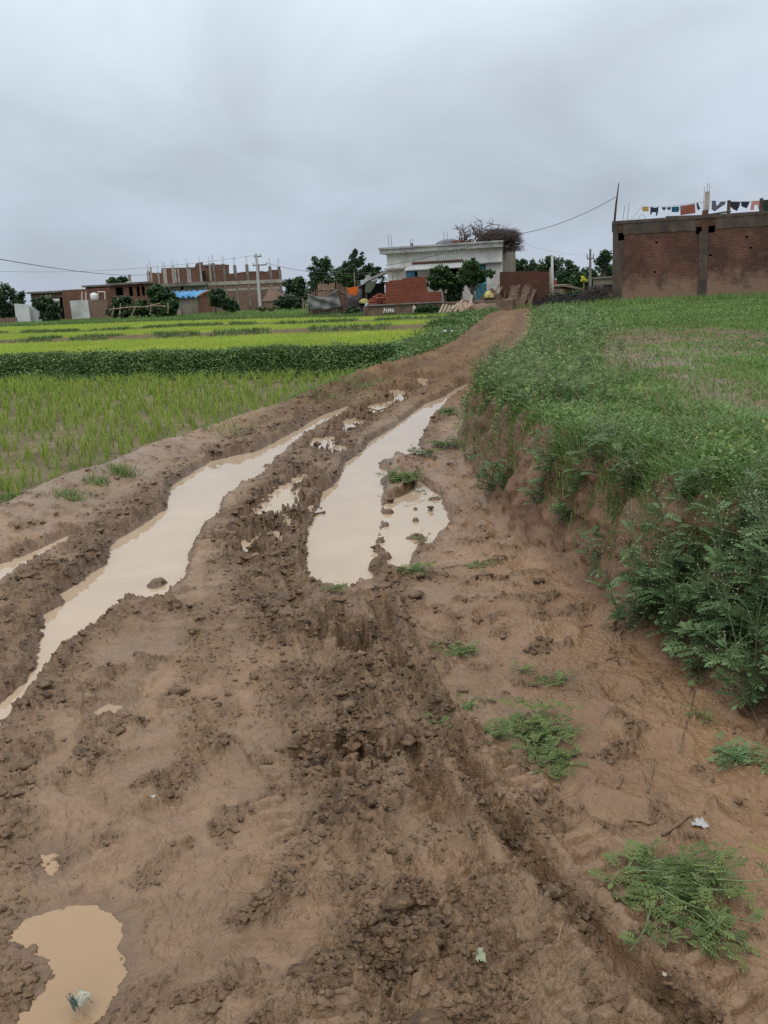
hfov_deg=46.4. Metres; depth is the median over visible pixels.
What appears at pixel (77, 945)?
puddle
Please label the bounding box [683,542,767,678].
feathery weed
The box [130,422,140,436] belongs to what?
rice seedling
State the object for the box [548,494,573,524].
feathery weed
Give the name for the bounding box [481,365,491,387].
feathery weed
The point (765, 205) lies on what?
shawl
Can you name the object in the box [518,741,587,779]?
uprooted weed
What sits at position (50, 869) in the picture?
puddle
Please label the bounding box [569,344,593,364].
feathery weed
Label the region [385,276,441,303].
red brick wall
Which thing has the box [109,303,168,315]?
stick fence
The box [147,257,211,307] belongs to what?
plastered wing
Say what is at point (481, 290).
teal door
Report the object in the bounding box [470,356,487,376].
feathery weed
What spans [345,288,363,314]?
dark junk heap
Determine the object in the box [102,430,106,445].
rice seedling
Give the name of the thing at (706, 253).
brick building
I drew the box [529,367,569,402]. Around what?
feathery weed
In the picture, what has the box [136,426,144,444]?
rice seedling
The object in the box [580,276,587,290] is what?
flower post
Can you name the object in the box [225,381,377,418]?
grass patch
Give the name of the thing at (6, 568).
puddle
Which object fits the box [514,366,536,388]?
feathery weed
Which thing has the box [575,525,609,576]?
feathery weed
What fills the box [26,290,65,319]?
brick house
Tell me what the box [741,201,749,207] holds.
shorts
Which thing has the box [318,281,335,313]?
cane fence
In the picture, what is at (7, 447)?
rice seedling
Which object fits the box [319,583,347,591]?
uprooted weed
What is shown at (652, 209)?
shirt
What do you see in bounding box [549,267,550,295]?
wooden post
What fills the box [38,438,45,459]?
rice seedling
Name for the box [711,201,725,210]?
trousers
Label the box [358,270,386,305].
lean to
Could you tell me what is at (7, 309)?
tree
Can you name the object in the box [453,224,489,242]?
dead branch
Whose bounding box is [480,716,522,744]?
uprooted weed
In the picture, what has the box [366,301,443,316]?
plinth wall
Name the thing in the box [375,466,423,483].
uprooted weed
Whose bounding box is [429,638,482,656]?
uprooted weed
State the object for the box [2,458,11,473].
rice seedling
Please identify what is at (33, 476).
rice seedling
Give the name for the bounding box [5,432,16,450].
rice seedling
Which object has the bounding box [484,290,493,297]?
yellow sack
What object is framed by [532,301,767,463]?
meadow
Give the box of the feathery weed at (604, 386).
[595,365,627,399]
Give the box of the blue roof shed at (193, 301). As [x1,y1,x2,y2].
[175,290,212,315]
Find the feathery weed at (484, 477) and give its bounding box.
[466,443,495,495]
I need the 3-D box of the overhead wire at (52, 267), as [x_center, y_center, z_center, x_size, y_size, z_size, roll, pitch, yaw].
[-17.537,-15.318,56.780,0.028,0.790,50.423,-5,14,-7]
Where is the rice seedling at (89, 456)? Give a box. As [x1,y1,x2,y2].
[85,445,92,462]
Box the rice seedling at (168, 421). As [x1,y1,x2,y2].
[161,414,172,429]
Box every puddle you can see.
[0,406,347,724]
[0,536,68,578]
[9,905,127,1023]
[41,853,59,875]
[94,703,123,714]
[241,538,256,551]
[252,478,300,515]
[261,531,279,539]
[292,474,306,480]
[306,383,468,586]
[308,505,320,512]
[310,438,346,450]
[318,434,337,451]
[343,417,366,426]
[367,399,395,409]
[369,407,388,412]
[386,482,449,565]
[389,389,409,400]
[417,378,428,385]
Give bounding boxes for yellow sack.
[359,298,368,303]
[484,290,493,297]
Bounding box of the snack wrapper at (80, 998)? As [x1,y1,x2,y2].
[66,989,92,1011]
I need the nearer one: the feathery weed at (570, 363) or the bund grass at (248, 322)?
the feathery weed at (570, 363)
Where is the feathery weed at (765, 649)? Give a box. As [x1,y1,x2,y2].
[742,549,767,651]
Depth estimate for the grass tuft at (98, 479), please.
8.11 m
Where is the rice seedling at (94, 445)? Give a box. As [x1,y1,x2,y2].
[87,435,98,453]
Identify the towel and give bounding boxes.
[642,207,648,211]
[680,204,694,214]
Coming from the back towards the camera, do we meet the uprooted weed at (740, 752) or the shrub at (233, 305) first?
the shrub at (233, 305)
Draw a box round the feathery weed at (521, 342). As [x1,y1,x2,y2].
[514,333,525,351]
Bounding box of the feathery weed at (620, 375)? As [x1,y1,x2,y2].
[603,357,630,385]
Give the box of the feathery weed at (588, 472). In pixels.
[576,403,617,477]
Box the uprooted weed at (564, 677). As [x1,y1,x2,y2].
[510,659,577,687]
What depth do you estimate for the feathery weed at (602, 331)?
12.19 m
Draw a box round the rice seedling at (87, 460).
[85,449,93,466]
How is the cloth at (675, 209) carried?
hanging from the washing line
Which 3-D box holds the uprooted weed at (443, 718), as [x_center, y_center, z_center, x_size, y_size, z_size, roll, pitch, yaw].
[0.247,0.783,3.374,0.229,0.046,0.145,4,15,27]
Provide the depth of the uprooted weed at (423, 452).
8.88 m
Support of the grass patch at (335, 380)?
on the paddy field
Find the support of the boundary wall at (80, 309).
on the ground
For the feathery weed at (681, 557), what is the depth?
3.87 m
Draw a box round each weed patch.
[342,305,359,314]
[413,304,439,313]
[560,290,580,296]
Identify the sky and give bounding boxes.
[0,0,767,305]
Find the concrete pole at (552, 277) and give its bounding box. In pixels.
[551,255,553,294]
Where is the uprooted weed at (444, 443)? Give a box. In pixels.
[427,436,461,447]
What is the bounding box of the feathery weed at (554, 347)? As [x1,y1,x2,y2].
[548,339,559,356]
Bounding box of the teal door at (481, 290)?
[475,264,486,299]
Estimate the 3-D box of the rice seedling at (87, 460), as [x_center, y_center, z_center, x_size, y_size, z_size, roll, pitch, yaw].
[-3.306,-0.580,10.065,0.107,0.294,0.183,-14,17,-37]
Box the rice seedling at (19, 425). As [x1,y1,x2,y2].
[18,420,24,436]
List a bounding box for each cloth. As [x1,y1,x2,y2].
[348,286,357,295]
[672,206,678,211]
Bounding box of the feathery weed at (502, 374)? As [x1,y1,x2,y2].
[486,353,515,394]
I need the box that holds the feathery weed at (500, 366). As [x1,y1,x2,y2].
[487,358,508,376]
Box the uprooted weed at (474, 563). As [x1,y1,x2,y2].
[464,557,502,570]
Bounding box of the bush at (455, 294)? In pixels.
[442,277,463,301]
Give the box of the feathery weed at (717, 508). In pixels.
[674,462,767,561]
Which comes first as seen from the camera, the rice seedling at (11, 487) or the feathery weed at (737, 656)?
the feathery weed at (737, 656)
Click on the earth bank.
(526, 519)
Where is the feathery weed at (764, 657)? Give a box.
[760,654,767,673]
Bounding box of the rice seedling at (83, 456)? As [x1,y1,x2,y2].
[77,446,88,466]
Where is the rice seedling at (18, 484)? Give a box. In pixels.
[12,474,23,492]
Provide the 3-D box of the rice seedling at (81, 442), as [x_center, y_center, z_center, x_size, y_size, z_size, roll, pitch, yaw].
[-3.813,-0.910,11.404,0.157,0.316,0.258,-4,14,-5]
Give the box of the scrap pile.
[457,301,473,311]
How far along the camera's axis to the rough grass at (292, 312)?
65.37 m
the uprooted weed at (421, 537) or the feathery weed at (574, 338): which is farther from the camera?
the feathery weed at (574, 338)
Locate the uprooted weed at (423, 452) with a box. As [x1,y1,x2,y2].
[407,444,444,455]
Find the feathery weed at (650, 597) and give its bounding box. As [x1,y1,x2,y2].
[625,543,707,624]
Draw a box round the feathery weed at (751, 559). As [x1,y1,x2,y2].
[722,507,767,640]
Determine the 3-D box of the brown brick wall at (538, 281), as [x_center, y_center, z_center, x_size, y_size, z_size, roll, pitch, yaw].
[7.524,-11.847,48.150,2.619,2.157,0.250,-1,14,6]
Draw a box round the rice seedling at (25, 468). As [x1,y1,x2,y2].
[20,460,28,476]
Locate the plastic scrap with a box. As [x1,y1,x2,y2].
[691,817,708,828]
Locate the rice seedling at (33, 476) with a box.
[28,467,35,481]
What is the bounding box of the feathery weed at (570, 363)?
[558,356,579,373]
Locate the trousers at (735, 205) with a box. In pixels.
[731,202,739,210]
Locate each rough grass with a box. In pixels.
[0,302,536,326]
[539,290,767,307]
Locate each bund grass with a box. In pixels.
[0,310,469,326]
[0,314,443,333]
[0,319,445,343]
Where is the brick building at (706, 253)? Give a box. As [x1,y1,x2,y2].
[612,183,767,300]
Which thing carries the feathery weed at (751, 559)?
on the earth bank
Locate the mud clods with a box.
[0,375,767,1023]
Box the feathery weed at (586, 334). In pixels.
[579,328,591,344]
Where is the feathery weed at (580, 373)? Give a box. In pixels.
[573,356,591,387]
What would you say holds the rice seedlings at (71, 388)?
on the paddy field
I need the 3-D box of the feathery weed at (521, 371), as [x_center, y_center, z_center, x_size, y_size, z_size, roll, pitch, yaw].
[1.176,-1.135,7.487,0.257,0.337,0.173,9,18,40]
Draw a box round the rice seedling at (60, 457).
[55,446,62,460]
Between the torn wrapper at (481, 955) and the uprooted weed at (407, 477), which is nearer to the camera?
the torn wrapper at (481, 955)
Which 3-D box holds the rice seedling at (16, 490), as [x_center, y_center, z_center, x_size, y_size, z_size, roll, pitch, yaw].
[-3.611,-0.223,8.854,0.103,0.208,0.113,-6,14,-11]
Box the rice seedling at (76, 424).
[72,414,80,430]
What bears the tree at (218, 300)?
on the ground
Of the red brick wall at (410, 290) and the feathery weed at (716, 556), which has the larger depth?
the red brick wall at (410, 290)
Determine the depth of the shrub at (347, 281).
57.90 m
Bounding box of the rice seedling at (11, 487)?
[0,470,16,493]
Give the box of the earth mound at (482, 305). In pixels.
[472,303,501,310]
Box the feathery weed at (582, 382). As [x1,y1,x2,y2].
[573,373,592,392]
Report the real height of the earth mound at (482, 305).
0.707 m
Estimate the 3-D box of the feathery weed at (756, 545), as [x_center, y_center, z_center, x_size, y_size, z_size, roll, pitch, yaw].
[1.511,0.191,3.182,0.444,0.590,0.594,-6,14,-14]
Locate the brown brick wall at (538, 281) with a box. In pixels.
[500,271,548,305]
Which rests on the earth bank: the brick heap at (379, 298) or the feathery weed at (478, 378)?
the feathery weed at (478, 378)
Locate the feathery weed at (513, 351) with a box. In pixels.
[506,339,525,356]
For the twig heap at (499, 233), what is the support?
on the white house at (490, 255)
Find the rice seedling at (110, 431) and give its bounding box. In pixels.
[104,424,114,439]
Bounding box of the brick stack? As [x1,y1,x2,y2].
[452,239,472,242]
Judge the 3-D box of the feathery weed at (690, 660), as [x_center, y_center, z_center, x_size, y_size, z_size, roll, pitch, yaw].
[1.306,0.534,3.644,0.370,0.352,0.310,-2,14,4]
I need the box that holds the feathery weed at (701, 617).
[687,578,753,646]
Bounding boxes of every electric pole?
[253,253,266,306]
[586,249,593,291]
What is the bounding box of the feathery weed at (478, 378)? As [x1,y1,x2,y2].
[469,357,484,387]
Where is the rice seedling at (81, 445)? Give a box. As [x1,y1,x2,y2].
[75,435,85,453]
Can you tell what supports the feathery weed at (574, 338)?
on the meadow
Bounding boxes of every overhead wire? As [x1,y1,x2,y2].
[0,259,149,274]
[1,255,254,271]
[268,263,386,273]
[385,235,508,265]
[511,197,615,234]
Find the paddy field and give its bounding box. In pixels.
[0,317,442,503]
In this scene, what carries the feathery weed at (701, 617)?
on the earth bank
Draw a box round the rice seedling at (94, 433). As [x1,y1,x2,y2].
[90,423,95,437]
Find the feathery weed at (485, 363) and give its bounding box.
[477,353,492,378]
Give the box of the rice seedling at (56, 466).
[49,454,59,473]
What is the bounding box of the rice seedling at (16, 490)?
[12,481,20,496]
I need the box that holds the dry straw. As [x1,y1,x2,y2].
[454,410,767,814]
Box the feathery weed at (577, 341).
[567,333,581,350]
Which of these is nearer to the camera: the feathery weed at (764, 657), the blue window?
the feathery weed at (764, 657)
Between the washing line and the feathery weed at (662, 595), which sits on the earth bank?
the feathery weed at (662, 595)
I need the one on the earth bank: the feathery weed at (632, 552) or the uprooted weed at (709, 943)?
the feathery weed at (632, 552)
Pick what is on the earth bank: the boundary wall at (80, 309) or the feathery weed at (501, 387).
the feathery weed at (501, 387)
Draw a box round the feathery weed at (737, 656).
[696,573,767,713]
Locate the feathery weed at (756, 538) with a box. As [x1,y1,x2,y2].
[734,490,767,596]
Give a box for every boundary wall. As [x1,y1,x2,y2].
[0,317,16,323]
[14,304,30,321]
[29,306,42,321]
[70,300,90,318]
[88,300,107,318]
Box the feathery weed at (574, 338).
[568,325,584,349]
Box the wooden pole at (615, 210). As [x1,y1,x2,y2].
[613,183,618,220]
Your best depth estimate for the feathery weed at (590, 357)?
9.60 m
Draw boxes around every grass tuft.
[0,491,22,501]
[37,484,98,502]
[78,472,111,486]
[93,458,147,477]
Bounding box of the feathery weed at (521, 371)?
[516,357,532,388]
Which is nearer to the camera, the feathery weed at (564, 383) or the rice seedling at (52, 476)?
the feathery weed at (564, 383)
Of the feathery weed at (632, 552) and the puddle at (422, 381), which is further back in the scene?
the puddle at (422, 381)
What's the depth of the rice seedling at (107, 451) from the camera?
10.77 m
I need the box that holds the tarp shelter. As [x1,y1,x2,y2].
[307,288,342,314]
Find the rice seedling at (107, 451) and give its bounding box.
[99,444,108,459]
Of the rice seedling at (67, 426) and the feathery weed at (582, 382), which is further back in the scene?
the rice seedling at (67, 426)
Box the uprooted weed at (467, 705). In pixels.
[457,692,495,718]
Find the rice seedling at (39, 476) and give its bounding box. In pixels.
[32,463,41,483]
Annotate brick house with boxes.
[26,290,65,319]
[62,288,112,319]
[82,284,109,288]
[106,281,155,316]
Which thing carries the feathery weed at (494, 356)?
on the earth bank
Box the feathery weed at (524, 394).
[507,364,536,407]
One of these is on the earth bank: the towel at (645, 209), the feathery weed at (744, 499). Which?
the feathery weed at (744, 499)
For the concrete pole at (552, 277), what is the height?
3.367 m
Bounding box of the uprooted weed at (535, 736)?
[499,690,593,763]
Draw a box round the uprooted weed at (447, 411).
[436,405,466,414]
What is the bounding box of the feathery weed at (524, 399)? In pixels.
[518,379,532,408]
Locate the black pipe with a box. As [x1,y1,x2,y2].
[666,210,730,217]
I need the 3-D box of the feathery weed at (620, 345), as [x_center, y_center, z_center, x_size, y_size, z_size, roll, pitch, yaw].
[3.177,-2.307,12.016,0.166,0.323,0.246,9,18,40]
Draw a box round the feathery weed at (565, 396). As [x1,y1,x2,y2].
[551,364,592,402]
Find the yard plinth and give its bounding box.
[363,299,513,316]
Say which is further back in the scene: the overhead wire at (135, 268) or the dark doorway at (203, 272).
the dark doorway at (203, 272)
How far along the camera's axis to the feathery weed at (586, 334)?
13.23 m
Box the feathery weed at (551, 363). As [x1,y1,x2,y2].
[528,350,560,381]
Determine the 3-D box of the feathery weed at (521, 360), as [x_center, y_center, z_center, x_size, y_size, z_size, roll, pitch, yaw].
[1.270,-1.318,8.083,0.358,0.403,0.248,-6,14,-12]
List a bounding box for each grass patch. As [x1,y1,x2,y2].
[173,413,269,437]
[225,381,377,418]
[282,365,418,399]
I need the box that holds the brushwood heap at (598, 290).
[576,283,618,301]
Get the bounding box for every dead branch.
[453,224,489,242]
[460,219,496,241]
[465,219,502,238]
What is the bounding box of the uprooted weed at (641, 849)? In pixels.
[586,836,745,907]
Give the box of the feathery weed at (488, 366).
[482,353,496,375]
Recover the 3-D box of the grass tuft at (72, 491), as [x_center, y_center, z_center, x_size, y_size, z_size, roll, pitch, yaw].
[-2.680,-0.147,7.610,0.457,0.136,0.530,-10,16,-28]
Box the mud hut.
[554,284,582,294]
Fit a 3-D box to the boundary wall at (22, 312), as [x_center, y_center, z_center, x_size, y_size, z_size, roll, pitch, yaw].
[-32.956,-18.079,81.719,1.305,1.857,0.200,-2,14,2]
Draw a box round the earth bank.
[458,384,767,744]
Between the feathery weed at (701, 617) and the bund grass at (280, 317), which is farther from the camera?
the bund grass at (280, 317)
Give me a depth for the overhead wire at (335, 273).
58.73 m
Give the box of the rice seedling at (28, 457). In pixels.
[22,445,33,462]
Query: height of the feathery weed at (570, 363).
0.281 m
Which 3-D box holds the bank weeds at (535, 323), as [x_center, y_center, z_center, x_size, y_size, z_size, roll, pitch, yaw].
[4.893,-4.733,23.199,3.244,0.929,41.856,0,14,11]
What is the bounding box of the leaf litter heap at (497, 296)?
[480,288,502,300]
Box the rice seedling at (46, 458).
[39,447,47,465]
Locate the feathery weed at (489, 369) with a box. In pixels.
[479,359,498,375]
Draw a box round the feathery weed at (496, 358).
[484,338,506,365]
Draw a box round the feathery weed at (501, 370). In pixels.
[490,353,513,391]
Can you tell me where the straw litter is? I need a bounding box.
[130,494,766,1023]
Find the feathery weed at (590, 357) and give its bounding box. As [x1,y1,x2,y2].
[580,342,598,367]
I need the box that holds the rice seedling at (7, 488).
[4,473,13,495]
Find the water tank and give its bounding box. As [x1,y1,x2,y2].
[90,292,97,299]
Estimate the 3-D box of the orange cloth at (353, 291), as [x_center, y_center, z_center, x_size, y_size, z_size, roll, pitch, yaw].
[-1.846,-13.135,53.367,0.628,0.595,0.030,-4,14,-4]
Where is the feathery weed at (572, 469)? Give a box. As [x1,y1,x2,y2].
[562,433,598,497]
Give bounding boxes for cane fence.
[311,289,318,314]
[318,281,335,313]
[336,283,348,313]
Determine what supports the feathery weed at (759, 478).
on the earth bank
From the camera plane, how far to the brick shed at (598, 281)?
56.35 m
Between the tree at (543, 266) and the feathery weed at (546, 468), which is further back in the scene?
the tree at (543, 266)
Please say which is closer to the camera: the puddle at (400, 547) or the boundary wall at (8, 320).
the puddle at (400, 547)
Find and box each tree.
[0,281,26,317]
[105,276,128,282]
[141,283,179,316]
[208,287,229,314]
[282,275,305,295]
[294,278,307,299]
[301,255,337,300]
[329,248,387,286]
[426,264,457,301]
[456,258,495,300]
[516,257,524,270]
[520,258,537,270]
[534,255,564,278]
[554,259,579,288]
[567,266,601,290]
[593,249,612,276]
[599,264,611,276]
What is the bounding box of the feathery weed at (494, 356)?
[478,348,502,366]
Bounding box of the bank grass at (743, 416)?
[452,333,767,634]
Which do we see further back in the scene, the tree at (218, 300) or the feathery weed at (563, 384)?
the tree at (218, 300)
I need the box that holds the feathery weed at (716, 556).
[676,498,767,612]
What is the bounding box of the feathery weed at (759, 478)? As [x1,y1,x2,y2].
[723,438,767,544]
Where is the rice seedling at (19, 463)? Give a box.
[8,450,25,468]
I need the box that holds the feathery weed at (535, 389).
[524,370,542,394]
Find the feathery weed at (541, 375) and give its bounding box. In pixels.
[530,364,548,386]
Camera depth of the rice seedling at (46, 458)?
10.57 m
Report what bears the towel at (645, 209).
hanging from the washing line
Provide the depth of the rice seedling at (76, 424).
13.43 m
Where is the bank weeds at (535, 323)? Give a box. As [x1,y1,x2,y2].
[449,302,767,476]
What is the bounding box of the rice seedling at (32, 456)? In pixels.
[27,445,35,460]
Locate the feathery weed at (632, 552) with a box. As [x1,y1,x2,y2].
[610,499,672,600]
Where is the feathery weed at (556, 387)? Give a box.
[547,370,576,398]
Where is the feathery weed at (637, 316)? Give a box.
[630,308,640,319]
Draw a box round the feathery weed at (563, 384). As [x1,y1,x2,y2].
[551,364,576,401]
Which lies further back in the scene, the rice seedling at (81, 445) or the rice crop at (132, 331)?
the rice crop at (132, 331)
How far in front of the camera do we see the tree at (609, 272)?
77.28 m
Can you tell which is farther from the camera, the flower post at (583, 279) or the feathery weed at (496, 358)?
the flower post at (583, 279)
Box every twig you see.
[211,825,239,836]
[616,773,622,788]
[624,819,655,824]
[647,757,654,792]
[661,815,692,836]
[678,673,697,753]
[743,683,759,728]
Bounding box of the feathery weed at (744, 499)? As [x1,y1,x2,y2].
[726,461,767,578]
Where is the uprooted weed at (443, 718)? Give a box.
[420,712,449,727]
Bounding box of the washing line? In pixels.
[631,200,759,219]
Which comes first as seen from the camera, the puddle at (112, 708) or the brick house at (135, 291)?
the puddle at (112, 708)
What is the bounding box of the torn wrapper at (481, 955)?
[475,946,486,962]
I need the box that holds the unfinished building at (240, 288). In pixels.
[203,255,283,311]
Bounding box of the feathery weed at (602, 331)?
[592,324,608,349]
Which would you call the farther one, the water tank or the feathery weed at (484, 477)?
the water tank
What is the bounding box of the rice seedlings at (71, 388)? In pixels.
[0,366,366,434]
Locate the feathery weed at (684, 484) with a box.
[664,456,719,503]
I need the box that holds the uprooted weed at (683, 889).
[619,839,767,951]
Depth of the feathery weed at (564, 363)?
8.39 m
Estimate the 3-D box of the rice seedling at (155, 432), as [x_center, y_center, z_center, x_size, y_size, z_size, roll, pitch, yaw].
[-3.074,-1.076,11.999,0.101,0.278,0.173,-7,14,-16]
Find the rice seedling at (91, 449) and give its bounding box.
[86,441,95,459]
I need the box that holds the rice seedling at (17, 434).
[12,425,21,441]
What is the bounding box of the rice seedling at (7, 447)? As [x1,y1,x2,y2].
[2,438,10,455]
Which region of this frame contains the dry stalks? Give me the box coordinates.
[467,316,767,679]
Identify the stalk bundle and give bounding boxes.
[504,285,520,308]
[517,284,532,307]
[525,289,535,306]
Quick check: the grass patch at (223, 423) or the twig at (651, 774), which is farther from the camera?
the grass patch at (223, 423)
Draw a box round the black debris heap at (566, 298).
[531,289,597,311]
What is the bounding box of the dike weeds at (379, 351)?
[0,306,498,381]
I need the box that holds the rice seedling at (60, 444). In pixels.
[53,432,64,453]
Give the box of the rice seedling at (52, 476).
[47,470,53,479]
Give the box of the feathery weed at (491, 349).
[484,341,503,361]
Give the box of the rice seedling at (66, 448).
[63,437,70,455]
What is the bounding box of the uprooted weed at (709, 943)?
[643,896,760,972]
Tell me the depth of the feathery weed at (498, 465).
6.57 m
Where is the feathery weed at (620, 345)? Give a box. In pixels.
[613,328,628,350]
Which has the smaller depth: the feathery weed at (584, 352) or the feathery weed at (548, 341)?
the feathery weed at (584, 352)
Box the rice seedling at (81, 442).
[76,430,87,452]
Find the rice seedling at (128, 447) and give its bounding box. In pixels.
[122,435,131,452]
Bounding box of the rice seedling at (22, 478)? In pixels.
[17,467,25,487]
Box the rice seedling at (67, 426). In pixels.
[65,419,70,434]
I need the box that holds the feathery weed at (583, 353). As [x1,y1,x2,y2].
[574,340,600,372]
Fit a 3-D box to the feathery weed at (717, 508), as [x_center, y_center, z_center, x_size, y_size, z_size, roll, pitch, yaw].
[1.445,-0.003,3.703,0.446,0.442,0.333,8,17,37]
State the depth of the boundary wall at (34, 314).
82.20 m
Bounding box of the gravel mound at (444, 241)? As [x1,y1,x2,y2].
[436,239,455,243]
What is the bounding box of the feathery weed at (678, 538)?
[631,476,729,582]
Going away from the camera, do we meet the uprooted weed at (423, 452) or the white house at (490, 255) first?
the uprooted weed at (423, 452)
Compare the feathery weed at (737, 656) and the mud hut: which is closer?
the feathery weed at (737, 656)
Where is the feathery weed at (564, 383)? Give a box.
[554,373,575,395]
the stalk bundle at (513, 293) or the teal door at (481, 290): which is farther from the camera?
the teal door at (481, 290)
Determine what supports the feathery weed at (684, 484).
on the earth bank
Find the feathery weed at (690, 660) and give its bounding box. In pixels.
[661,594,758,685]
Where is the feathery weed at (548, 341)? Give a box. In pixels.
[529,332,552,354]
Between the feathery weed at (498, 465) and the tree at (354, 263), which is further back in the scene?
the tree at (354, 263)
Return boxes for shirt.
[650,207,658,215]
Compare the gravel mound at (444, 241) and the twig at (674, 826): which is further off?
the gravel mound at (444, 241)
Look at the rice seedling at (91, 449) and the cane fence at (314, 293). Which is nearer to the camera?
the rice seedling at (91, 449)
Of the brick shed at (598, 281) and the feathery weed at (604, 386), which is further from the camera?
the brick shed at (598, 281)
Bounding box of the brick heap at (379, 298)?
[368,293,384,304]
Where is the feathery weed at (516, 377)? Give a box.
[501,358,528,401]
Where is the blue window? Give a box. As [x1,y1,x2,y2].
[407,270,417,277]
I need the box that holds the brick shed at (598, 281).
[591,276,611,296]
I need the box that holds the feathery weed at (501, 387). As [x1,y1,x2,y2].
[491,367,516,406]
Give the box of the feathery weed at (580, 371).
[565,352,589,391]
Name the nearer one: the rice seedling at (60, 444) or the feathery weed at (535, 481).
the feathery weed at (535, 481)
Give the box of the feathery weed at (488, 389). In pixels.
[485,367,497,396]
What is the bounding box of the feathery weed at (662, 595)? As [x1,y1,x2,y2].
[644,528,724,657]
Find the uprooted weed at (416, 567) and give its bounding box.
[397,559,435,573]
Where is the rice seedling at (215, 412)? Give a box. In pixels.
[207,406,218,422]
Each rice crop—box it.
[0,313,446,332]
[0,318,431,339]
[0,326,430,354]
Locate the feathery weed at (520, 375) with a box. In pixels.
[507,360,535,388]
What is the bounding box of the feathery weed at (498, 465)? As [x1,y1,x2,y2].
[479,458,512,489]
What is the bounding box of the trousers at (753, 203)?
[750,201,758,209]
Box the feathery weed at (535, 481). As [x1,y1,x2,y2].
[518,471,552,504]
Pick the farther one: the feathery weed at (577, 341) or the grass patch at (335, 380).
the grass patch at (335, 380)
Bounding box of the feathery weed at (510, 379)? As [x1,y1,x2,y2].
[499,360,522,399]
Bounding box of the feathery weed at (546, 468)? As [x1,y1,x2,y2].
[517,418,587,480]
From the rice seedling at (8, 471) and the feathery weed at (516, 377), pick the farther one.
the rice seedling at (8, 471)
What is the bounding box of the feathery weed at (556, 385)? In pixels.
[548,374,570,396]
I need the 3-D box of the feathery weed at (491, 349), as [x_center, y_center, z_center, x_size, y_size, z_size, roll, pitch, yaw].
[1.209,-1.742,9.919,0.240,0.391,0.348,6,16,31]
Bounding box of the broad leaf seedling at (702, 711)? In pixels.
[683,704,718,731]
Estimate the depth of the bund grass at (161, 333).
32.83 m
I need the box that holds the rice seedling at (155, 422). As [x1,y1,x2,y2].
[150,413,160,431]
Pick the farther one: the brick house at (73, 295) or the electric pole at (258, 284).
the brick house at (73, 295)
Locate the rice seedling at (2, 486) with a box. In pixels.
[0,472,9,489]
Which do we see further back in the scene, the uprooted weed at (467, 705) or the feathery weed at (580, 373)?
the feathery weed at (580, 373)
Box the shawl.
[763,200,767,210]
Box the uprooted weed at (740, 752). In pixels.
[707,731,767,773]
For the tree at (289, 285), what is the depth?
96.46 m
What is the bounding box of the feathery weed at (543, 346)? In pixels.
[537,338,547,357]
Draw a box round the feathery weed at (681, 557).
[655,553,710,622]
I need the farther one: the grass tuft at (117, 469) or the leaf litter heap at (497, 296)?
the leaf litter heap at (497, 296)
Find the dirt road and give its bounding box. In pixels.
[0,307,767,1023]
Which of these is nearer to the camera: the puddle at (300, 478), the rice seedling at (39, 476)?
the puddle at (300, 478)
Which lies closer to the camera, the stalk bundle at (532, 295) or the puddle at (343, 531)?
the puddle at (343, 531)
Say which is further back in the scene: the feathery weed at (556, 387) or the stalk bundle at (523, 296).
the stalk bundle at (523, 296)
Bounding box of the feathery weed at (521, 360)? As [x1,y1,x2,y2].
[510,347,544,380]
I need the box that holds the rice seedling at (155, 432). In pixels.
[152,425,158,438]
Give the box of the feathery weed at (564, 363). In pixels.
[551,351,580,378]
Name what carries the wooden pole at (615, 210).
on the brick building at (706, 253)
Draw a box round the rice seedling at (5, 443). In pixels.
[0,433,8,449]
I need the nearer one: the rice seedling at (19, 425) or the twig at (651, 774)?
the twig at (651, 774)
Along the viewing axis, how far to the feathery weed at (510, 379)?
7.12 m
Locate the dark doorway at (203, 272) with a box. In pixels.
[202,271,205,280]
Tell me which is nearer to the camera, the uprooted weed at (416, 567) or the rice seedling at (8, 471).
the uprooted weed at (416, 567)
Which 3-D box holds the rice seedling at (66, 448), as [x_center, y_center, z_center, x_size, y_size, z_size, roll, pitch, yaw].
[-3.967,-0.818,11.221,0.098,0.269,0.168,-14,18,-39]
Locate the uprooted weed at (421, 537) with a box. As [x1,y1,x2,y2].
[413,533,430,543]
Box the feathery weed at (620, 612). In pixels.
[569,542,679,632]
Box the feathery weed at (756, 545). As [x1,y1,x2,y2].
[732,479,767,554]
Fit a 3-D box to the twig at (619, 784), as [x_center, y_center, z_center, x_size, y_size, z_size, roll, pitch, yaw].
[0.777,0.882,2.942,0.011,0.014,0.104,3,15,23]
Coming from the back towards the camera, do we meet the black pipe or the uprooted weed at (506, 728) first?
the black pipe
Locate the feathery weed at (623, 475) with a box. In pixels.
[593,411,650,497]
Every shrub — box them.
[30,295,62,321]
[104,295,139,318]
[131,299,179,316]
[222,297,240,311]
[273,293,307,309]
[330,274,358,289]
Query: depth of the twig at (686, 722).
3.28 m
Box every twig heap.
[474,223,523,244]
[501,229,525,253]
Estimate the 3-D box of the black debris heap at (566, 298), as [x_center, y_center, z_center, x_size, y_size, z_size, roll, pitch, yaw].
[8.113,-9.373,40.143,3.072,1.307,1.980,-3,14,0]
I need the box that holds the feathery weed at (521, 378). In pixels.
[504,363,537,390]
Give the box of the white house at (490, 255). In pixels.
[378,232,515,300]

